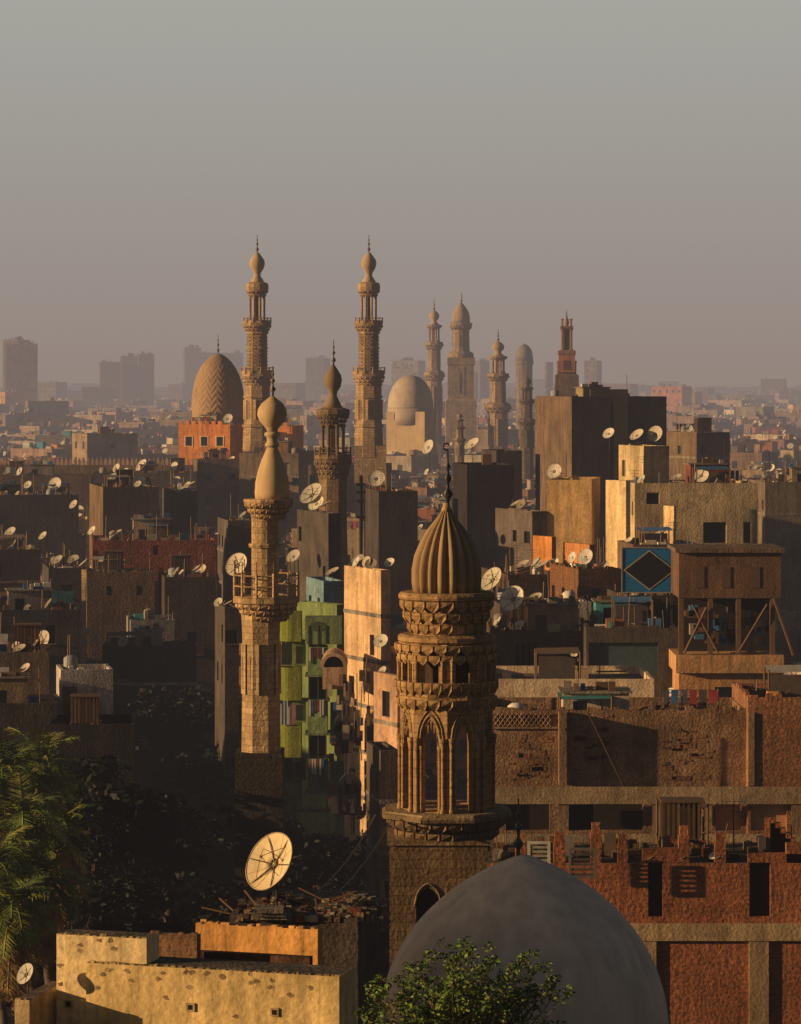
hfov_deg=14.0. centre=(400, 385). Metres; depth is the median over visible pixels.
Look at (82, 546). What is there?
apartment building
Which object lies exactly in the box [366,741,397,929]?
dark apartment building
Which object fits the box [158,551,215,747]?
dark apartment building
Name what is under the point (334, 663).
vaulted balcony stack
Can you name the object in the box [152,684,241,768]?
dark garden tree
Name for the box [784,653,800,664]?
apartment building
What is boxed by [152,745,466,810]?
dark hedge
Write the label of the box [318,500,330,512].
satellite dish
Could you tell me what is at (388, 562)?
satellite dish
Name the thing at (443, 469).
apartment building
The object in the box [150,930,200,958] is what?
ruined brick wall
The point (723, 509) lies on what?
yellow apartment building
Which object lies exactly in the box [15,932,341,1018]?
broken wall coping
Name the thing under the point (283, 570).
apartment building
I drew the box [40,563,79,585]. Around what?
apartment building
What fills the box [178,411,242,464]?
orange plaster building
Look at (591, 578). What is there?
brick apartment building
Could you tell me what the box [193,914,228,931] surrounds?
dark garden tree
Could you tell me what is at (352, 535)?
apartment building
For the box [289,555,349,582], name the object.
apartment building
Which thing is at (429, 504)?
apartment building
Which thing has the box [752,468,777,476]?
apartment building
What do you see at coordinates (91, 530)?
satellite dish
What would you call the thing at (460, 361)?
square stone minaret
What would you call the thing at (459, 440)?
stone minaret
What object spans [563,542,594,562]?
orange apartment building
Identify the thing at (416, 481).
apartment building
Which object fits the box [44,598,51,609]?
satellite dish
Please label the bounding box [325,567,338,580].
satellite dish
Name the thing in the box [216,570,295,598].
apartment building
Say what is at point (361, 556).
satellite dish
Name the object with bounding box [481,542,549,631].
brick apartment building
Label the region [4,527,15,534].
satellite dish
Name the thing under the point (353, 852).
power cable
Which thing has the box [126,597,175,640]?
grey plaster shed
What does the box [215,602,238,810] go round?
dark apartment building
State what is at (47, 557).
apartment building
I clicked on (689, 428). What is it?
satellite dish
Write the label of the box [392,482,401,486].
apartment building
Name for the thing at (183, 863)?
dark garden tree
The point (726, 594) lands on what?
timber roof structure
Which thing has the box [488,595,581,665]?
brick apartment building
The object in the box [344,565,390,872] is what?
beige apartment building
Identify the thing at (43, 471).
building
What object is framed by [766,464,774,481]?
satellite dish
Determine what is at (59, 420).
distant city buildings
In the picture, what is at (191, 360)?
distant apartment tower
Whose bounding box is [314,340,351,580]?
stone minaret
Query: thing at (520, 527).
concrete apartment block
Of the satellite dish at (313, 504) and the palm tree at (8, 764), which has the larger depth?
the satellite dish at (313, 504)
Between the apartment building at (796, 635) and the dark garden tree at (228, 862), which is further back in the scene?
the apartment building at (796, 635)
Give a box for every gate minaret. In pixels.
[241,239,273,452]
[352,239,385,515]
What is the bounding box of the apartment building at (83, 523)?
[79,509,88,564]
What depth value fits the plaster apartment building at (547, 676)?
189.81 m
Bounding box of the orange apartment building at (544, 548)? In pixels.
[533,535,555,570]
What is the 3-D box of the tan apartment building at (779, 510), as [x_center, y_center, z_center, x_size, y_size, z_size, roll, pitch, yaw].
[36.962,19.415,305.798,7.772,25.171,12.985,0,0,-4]
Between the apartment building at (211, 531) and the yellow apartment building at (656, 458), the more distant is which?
the apartment building at (211, 531)
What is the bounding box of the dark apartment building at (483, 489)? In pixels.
[453,454,513,589]
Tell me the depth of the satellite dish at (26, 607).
252.10 m
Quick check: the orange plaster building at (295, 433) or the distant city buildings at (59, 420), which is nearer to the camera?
the orange plaster building at (295, 433)
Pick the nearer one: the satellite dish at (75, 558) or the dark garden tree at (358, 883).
the dark garden tree at (358, 883)
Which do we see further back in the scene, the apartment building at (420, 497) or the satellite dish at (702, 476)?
the apartment building at (420, 497)
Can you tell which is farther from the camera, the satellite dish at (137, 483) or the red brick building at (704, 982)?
the satellite dish at (137, 483)
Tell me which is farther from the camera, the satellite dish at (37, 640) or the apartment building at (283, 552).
the apartment building at (283, 552)
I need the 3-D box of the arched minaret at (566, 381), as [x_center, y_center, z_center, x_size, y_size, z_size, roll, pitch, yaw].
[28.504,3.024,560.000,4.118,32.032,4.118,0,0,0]
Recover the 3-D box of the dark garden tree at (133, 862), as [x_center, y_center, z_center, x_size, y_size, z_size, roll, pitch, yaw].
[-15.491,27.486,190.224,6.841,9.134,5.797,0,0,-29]
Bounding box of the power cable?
[318,814,391,889]
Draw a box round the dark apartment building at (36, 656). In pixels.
[0,612,48,693]
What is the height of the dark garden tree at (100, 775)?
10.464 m
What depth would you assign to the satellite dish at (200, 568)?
278.60 m
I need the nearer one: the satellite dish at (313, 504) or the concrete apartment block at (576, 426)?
the satellite dish at (313, 504)
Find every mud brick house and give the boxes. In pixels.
[89,464,158,564]
[162,471,196,534]
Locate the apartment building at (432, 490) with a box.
[406,474,452,499]
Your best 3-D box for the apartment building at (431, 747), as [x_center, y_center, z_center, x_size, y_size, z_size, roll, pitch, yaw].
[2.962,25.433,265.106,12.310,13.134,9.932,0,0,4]
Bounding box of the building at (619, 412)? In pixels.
[589,389,627,479]
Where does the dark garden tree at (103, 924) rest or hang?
on the ground
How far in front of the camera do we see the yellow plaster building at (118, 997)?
93.22 m
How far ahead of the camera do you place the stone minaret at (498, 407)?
638.54 m
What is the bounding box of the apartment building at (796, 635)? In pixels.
[790,618,800,655]
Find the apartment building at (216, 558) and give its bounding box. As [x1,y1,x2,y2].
[216,548,217,567]
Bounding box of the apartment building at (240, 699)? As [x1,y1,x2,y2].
[239,639,286,745]
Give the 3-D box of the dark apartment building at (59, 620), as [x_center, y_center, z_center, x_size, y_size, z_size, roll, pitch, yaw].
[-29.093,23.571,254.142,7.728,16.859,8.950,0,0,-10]
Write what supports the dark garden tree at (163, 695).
on the ground
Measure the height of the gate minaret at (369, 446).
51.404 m
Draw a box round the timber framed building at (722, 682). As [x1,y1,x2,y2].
[672,669,782,696]
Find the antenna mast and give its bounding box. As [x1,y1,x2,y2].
[724,439,769,481]
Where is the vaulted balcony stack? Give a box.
[320,648,371,818]
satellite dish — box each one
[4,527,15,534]
[13,644,25,650]
[16,467,21,474]
[16,963,32,992]
[21,663,29,675]
[23,481,30,487]
[23,604,30,609]
[29,626,41,646]
[38,531,46,569]
[40,630,49,687]
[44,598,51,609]
[48,477,60,492]
[51,555,62,563]
[67,554,78,567]
[69,500,76,533]
[79,505,83,516]
[87,526,94,548]
[91,633,98,663]
[110,529,121,539]
[110,531,121,540]
[117,636,127,645]
[134,481,140,486]
[136,459,145,470]
[169,462,177,470]
[172,476,180,483]
[191,564,205,573]
[214,598,222,606]
[223,414,232,423]
[226,553,246,617]
[245,832,292,912]
[286,549,299,593]
[287,417,296,425]
[300,483,321,520]
[308,496,323,511]
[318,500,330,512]
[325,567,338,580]
[351,554,363,565]
[352,557,359,566]
[362,556,370,566]
[365,558,376,568]
[368,470,384,486]
[373,634,387,666]
[378,666,385,671]
[384,558,393,569]
[422,440,432,472]
[464,438,478,461]
[481,567,501,598]
[493,616,500,624]
[500,585,523,629]
[511,620,523,630]
[516,499,525,509]
[516,560,528,567]
[529,592,541,597]
[531,557,540,566]
[533,560,548,571]
[546,464,560,477]
[546,558,558,567]
[568,551,575,562]
[577,549,592,564]
[597,561,607,567]
[603,428,613,467]
[623,536,632,542]
[630,429,642,445]
[637,475,644,482]
[647,426,661,441]
[670,474,681,479]
[684,424,692,431]
[695,470,708,482]
[709,476,716,482]
[709,851,715,858]
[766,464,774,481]
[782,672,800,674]
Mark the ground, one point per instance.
(462, 795)
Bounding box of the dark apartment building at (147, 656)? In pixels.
[102,620,196,791]
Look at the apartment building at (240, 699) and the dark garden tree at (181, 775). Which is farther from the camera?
the apartment building at (240, 699)
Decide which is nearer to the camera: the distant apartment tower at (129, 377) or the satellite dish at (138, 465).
the satellite dish at (138, 465)
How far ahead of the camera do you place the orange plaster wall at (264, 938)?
100.14 m
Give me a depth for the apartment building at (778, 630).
291.27 m
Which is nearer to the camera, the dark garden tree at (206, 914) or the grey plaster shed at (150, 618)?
the dark garden tree at (206, 914)
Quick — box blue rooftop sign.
[621,547,672,625]
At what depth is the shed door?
203.30 m
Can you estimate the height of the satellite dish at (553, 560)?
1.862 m
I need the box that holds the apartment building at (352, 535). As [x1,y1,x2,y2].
[292,509,363,559]
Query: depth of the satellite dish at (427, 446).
400.15 m
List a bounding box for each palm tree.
[0,736,57,1014]
[0,771,69,990]
[0,824,47,1023]
[0,873,67,1012]
[4,726,83,840]
[15,840,96,983]
[30,792,103,932]
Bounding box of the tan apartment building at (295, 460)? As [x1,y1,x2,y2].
[239,437,307,540]
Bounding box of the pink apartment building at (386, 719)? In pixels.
[373,671,399,748]
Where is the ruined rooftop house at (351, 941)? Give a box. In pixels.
[229,889,378,1023]
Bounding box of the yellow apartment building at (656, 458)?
[619,444,668,482]
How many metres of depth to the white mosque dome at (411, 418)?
636.40 m
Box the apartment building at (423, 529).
[418,510,440,540]
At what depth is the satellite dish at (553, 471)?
263.87 m
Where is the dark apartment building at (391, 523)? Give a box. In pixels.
[364,466,417,625]
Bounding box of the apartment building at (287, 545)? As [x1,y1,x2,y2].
[281,533,291,547]
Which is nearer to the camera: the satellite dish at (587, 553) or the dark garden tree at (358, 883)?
the dark garden tree at (358, 883)
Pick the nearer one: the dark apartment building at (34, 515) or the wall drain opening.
the wall drain opening
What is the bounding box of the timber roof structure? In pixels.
[667,544,794,672]
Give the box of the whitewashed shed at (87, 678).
[56,635,112,714]
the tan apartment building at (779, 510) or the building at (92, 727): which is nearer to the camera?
the building at (92, 727)
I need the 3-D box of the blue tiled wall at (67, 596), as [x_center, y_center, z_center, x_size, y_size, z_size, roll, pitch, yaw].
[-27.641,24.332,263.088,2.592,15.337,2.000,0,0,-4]
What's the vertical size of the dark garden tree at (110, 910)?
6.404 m
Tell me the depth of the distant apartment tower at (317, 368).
2001.32 m
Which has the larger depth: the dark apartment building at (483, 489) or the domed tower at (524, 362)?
the domed tower at (524, 362)
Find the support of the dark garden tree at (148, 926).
on the ground
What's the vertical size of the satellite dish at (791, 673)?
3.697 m
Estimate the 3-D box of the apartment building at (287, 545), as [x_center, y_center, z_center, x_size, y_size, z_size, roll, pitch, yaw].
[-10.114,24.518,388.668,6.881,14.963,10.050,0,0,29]
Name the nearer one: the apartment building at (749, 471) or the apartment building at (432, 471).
the apartment building at (749, 471)
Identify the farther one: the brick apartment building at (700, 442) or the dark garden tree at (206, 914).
the brick apartment building at (700, 442)
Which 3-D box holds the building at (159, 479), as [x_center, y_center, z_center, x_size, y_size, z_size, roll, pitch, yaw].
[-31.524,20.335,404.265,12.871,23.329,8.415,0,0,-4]
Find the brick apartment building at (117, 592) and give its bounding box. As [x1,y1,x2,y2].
[86,550,154,663]
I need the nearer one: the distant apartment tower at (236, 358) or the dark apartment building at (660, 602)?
the dark apartment building at (660, 602)
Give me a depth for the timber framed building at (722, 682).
205.00 m
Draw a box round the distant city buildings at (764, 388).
[0,377,800,400]
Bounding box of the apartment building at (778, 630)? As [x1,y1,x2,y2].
[775,613,790,652]
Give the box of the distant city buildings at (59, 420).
[0,380,800,483]
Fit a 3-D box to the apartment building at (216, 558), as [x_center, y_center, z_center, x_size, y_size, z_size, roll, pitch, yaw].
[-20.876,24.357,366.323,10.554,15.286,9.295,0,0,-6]
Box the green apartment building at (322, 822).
[297,601,343,844]
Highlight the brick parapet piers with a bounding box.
[488,817,800,1023]
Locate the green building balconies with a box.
[280,611,342,811]
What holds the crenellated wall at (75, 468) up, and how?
on the ground
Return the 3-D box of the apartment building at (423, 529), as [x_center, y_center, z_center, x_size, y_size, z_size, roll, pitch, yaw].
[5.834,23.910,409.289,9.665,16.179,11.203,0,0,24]
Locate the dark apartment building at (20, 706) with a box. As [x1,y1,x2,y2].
[0,667,56,762]
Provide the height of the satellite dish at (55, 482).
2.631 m
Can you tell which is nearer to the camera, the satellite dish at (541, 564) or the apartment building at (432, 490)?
the satellite dish at (541, 564)
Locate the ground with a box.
[6,778,466,1023]
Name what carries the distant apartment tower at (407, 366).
on the ground
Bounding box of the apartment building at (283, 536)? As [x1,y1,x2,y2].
[279,528,290,543]
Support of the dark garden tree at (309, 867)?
on the ground
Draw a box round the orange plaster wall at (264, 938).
[196,919,322,964]
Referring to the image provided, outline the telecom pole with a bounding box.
[356,475,365,565]
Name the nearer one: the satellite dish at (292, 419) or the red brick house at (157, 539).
the red brick house at (157, 539)
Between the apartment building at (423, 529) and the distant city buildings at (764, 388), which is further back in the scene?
the distant city buildings at (764, 388)
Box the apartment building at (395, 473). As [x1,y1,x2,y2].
[392,470,407,487]
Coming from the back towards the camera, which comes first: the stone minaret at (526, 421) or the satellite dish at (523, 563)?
the stone minaret at (526, 421)
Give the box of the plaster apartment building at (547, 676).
[494,639,653,696]
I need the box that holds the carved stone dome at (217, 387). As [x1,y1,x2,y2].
[191,339,243,423]
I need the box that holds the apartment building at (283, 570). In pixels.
[279,554,287,581]
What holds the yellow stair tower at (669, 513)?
on the ground
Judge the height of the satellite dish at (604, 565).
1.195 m
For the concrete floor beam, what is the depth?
163.60 m
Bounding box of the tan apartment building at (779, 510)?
[742,460,800,619]
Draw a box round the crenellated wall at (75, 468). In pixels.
[0,457,193,473]
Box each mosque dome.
[379,798,668,1023]
[386,375,436,459]
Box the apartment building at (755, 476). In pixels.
[733,472,768,479]
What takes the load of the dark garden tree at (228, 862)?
on the ground
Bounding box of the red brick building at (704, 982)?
[488,797,800,1023]
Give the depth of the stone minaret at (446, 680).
131.48 m
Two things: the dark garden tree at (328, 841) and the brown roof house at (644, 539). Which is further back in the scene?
the brown roof house at (644, 539)
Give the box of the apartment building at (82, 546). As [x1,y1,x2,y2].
[79,533,86,565]
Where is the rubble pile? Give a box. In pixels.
[201,887,382,921]
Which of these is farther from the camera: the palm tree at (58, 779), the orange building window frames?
the orange building window frames
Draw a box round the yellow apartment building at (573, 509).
[547,452,599,563]
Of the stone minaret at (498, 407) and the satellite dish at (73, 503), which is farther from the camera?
the stone minaret at (498, 407)
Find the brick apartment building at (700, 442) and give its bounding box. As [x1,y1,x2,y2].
[667,418,729,479]
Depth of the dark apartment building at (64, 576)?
285.44 m
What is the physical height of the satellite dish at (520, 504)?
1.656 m
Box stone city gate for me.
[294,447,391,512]
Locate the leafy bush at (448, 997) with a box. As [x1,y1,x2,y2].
[353,936,575,1023]
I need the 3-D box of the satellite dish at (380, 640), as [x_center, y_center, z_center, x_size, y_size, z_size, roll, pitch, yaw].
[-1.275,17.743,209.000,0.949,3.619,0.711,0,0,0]
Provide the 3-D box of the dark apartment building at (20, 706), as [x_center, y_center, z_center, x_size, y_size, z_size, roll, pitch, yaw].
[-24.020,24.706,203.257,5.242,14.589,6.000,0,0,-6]
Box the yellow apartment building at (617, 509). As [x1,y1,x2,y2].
[606,480,629,567]
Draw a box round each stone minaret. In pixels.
[233,366,298,897]
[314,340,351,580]
[382,442,511,969]
[423,302,444,447]
[445,292,475,453]
[453,409,465,461]
[485,332,511,448]
[517,372,534,482]
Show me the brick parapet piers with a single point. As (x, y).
(783, 845)
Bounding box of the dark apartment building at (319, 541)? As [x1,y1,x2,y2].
[297,509,340,600]
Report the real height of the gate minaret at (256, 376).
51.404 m
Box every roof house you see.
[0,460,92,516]
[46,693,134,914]
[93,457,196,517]
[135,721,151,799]
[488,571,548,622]
[617,521,697,567]
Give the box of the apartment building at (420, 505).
[418,502,427,507]
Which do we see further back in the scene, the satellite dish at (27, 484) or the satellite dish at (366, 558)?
the satellite dish at (27, 484)
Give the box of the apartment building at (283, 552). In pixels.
[279,547,296,568]
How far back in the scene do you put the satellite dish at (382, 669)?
199.06 m
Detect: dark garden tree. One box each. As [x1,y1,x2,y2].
[5,946,56,1020]
[34,761,126,928]
[50,806,118,875]
[55,878,143,954]
[61,782,149,890]
[64,753,161,888]
[76,865,176,928]
[86,917,158,932]
[97,780,190,914]
[113,703,158,767]
[117,793,233,921]
[125,871,250,931]
[125,910,215,932]
[129,684,206,803]
[143,828,211,885]
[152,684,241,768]
[152,750,234,835]
[186,817,234,874]
[193,744,241,775]
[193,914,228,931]
[196,877,324,921]
[207,810,306,880]
[234,823,333,878]
[285,840,352,889]
[292,831,364,889]
[317,836,365,890]
[379,895,388,977]
[379,921,386,986]
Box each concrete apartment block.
[217,494,250,636]
[495,508,546,566]
[535,375,666,561]
[580,592,677,696]
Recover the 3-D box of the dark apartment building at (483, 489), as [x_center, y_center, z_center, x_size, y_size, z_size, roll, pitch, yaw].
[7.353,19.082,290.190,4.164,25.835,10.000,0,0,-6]
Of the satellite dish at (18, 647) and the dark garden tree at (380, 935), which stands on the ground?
the dark garden tree at (380, 935)
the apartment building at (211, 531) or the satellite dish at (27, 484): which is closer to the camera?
the satellite dish at (27, 484)
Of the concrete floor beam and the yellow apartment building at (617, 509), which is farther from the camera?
the yellow apartment building at (617, 509)
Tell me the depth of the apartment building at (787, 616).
295.45 m
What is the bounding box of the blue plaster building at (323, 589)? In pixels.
[306,576,343,603]
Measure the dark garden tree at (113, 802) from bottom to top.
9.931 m
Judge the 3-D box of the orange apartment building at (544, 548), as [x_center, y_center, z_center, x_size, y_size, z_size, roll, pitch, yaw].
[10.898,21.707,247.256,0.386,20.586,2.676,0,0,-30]
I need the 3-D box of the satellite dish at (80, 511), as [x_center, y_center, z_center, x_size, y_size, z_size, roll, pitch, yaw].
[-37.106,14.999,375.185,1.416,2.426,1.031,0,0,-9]
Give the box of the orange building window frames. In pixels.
[178,421,223,446]
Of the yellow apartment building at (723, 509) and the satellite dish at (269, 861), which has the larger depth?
the yellow apartment building at (723, 509)
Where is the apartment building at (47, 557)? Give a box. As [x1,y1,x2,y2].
[40,552,84,568]
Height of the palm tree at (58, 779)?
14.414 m
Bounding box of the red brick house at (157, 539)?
[91,513,215,614]
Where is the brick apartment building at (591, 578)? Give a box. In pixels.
[549,537,620,614]
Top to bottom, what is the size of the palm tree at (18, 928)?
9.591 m
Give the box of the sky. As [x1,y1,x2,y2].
[0,0,800,387]
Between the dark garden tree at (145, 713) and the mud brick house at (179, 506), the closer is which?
the dark garden tree at (145, 713)
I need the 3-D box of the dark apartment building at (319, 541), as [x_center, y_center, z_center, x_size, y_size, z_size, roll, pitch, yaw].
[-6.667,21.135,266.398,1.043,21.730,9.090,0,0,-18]
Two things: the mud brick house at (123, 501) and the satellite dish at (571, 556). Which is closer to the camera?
the satellite dish at (571, 556)
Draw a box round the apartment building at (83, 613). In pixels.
[80,559,90,663]
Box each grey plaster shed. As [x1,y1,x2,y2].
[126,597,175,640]
[544,572,590,630]
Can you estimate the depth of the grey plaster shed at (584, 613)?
221.26 m
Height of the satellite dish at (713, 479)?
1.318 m
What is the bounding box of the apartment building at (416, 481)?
[408,479,427,485]
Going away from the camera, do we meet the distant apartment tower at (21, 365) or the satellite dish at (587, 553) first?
the satellite dish at (587, 553)
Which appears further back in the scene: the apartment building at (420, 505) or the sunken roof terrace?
the apartment building at (420, 505)
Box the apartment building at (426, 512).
[418,496,452,522]
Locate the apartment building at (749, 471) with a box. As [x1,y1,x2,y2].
[736,458,782,477]
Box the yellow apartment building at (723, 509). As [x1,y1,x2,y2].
[629,456,757,543]
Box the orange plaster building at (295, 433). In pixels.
[277,417,303,449]
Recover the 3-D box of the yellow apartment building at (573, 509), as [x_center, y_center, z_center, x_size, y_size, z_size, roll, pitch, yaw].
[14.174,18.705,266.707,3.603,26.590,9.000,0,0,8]
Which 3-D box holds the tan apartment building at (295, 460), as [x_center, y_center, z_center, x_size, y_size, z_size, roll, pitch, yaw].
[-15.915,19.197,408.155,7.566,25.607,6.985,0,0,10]
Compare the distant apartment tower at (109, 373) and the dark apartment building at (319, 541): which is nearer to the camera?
the dark apartment building at (319, 541)
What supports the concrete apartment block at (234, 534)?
on the ground
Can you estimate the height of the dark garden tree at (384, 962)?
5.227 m
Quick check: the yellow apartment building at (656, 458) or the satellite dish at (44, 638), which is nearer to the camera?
the satellite dish at (44, 638)
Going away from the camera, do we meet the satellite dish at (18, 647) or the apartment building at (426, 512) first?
the satellite dish at (18, 647)
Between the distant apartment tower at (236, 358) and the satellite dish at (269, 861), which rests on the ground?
the distant apartment tower at (236, 358)
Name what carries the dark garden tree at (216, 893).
on the ground
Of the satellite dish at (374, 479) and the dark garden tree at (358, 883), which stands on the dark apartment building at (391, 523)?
the satellite dish at (374, 479)
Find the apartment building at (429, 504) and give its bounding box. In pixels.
[418,494,442,506]
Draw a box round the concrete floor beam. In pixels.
[493,711,800,841]
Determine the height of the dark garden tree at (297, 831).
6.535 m
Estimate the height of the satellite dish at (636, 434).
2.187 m
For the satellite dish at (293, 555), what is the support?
on the dark apartment building at (319, 541)
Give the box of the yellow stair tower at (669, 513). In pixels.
[663,506,675,543]
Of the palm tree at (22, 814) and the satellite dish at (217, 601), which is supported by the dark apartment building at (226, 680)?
the satellite dish at (217, 601)
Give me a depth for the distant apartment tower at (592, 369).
1701.11 m
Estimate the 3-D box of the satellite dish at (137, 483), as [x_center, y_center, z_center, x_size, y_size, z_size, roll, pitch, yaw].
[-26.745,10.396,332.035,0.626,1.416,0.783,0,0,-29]
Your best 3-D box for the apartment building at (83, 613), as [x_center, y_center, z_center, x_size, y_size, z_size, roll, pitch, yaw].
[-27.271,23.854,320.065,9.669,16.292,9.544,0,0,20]
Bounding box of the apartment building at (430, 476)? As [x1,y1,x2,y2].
[412,471,452,485]
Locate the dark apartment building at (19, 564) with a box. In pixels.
[0,524,40,597]
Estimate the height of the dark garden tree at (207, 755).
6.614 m
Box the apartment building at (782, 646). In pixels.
[775,631,789,656]
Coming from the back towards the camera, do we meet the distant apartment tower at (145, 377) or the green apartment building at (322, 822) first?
the distant apartment tower at (145, 377)
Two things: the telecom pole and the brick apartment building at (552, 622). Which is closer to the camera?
the brick apartment building at (552, 622)
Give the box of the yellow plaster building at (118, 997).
[86,956,356,1023]
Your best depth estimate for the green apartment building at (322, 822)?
228.69 m
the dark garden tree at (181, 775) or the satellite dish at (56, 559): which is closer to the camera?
the dark garden tree at (181, 775)
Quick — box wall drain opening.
[64,999,278,1016]
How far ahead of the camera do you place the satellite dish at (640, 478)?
259.49 m
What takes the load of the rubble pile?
on the ruined rooftop house at (351, 941)
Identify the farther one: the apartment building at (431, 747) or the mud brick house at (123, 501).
the mud brick house at (123, 501)
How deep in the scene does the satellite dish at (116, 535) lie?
291.57 m
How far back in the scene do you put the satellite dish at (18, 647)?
209.23 m
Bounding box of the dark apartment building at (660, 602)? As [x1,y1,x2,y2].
[607,584,677,627]
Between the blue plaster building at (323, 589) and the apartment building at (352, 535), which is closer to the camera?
the blue plaster building at (323, 589)
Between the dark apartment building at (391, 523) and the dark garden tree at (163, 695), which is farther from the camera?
the dark apartment building at (391, 523)
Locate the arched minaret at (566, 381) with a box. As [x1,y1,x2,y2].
[554,310,578,395]
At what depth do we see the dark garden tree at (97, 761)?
188.89 m
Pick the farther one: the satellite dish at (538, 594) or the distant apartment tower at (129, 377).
the distant apartment tower at (129, 377)
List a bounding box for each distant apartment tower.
[3,336,29,391]
[5,340,37,404]
[99,361,120,400]
[120,353,137,400]
[137,351,153,405]
[183,344,200,383]
[201,350,242,386]
[306,355,329,402]
[392,357,424,386]
[474,358,489,399]
[545,362,552,395]
[584,357,601,384]
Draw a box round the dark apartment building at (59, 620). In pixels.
[0,576,79,693]
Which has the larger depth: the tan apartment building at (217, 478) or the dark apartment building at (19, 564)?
the tan apartment building at (217, 478)
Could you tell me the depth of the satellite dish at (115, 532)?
292.18 m
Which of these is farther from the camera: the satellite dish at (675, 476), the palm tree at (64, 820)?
the satellite dish at (675, 476)
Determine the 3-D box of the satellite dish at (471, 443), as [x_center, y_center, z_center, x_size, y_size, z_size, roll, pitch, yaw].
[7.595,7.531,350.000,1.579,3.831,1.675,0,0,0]
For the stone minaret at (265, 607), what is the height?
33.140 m
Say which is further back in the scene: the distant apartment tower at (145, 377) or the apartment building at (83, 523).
the distant apartment tower at (145, 377)
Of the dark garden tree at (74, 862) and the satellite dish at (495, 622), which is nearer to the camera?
the dark garden tree at (74, 862)
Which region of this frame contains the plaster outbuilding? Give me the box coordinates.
[15,981,56,1023]
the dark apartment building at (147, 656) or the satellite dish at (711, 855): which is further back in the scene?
the dark apartment building at (147, 656)
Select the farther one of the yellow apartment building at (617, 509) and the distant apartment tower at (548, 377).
the distant apartment tower at (548, 377)
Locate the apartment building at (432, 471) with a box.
[409,469,439,481]
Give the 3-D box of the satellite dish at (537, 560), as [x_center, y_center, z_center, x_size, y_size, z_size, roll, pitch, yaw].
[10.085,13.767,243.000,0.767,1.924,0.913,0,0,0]
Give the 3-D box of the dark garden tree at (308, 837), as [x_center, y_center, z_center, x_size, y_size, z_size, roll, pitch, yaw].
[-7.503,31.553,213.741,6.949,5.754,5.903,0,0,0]
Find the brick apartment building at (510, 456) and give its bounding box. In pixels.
[481,449,521,507]
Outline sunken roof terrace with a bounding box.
[201,950,327,965]
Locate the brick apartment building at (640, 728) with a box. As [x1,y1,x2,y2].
[493,671,745,843]
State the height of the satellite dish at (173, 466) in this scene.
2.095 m
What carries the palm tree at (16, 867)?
on the ground
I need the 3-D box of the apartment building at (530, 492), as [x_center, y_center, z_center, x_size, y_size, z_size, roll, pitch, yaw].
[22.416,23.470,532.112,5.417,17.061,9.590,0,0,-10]
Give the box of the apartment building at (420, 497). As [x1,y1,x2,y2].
[418,495,431,502]
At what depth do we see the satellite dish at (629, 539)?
251.24 m
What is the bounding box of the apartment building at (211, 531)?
[197,527,217,547]
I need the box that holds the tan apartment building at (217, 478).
[194,442,238,532]
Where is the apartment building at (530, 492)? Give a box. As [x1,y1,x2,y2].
[522,479,534,498]
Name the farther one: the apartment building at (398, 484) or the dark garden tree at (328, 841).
the apartment building at (398, 484)
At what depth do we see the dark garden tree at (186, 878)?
210.90 m
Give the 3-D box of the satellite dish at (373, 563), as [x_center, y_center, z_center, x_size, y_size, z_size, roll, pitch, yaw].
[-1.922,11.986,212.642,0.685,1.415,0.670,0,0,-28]
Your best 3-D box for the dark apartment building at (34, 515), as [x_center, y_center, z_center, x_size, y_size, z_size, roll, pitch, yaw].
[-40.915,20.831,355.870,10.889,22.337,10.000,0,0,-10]
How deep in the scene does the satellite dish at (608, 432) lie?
300.10 m
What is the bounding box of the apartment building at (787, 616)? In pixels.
[775,608,795,629]
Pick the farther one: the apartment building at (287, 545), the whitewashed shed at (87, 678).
the apartment building at (287, 545)
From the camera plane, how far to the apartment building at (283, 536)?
403.47 m
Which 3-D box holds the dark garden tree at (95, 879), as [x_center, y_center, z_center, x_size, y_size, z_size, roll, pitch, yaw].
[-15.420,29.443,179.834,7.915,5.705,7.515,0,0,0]
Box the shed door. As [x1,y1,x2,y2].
[62,687,76,714]
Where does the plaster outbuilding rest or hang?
on the ground
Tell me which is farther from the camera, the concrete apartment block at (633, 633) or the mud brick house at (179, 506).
the mud brick house at (179, 506)
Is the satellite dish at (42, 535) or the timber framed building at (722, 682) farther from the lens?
the satellite dish at (42, 535)
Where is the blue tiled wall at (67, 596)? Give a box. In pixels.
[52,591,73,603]
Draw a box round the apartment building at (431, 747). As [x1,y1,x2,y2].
[390,622,466,785]
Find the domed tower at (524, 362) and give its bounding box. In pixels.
[515,344,533,429]
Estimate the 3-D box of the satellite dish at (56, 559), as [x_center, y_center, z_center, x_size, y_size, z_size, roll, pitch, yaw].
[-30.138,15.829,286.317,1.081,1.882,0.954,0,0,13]
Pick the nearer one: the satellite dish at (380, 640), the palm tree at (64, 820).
the palm tree at (64, 820)
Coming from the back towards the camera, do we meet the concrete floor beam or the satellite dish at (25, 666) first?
the satellite dish at (25, 666)
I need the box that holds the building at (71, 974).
[57,929,158,1023]
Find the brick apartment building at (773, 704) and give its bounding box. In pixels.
[732,665,800,843]
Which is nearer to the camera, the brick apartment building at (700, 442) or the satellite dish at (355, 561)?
the satellite dish at (355, 561)
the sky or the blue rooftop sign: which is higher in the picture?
the sky
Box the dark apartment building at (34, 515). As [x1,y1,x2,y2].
[0,473,78,565]
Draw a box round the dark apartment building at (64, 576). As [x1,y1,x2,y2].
[43,542,81,663]
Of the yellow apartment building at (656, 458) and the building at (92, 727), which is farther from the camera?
the yellow apartment building at (656, 458)
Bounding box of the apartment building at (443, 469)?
[410,466,452,482]

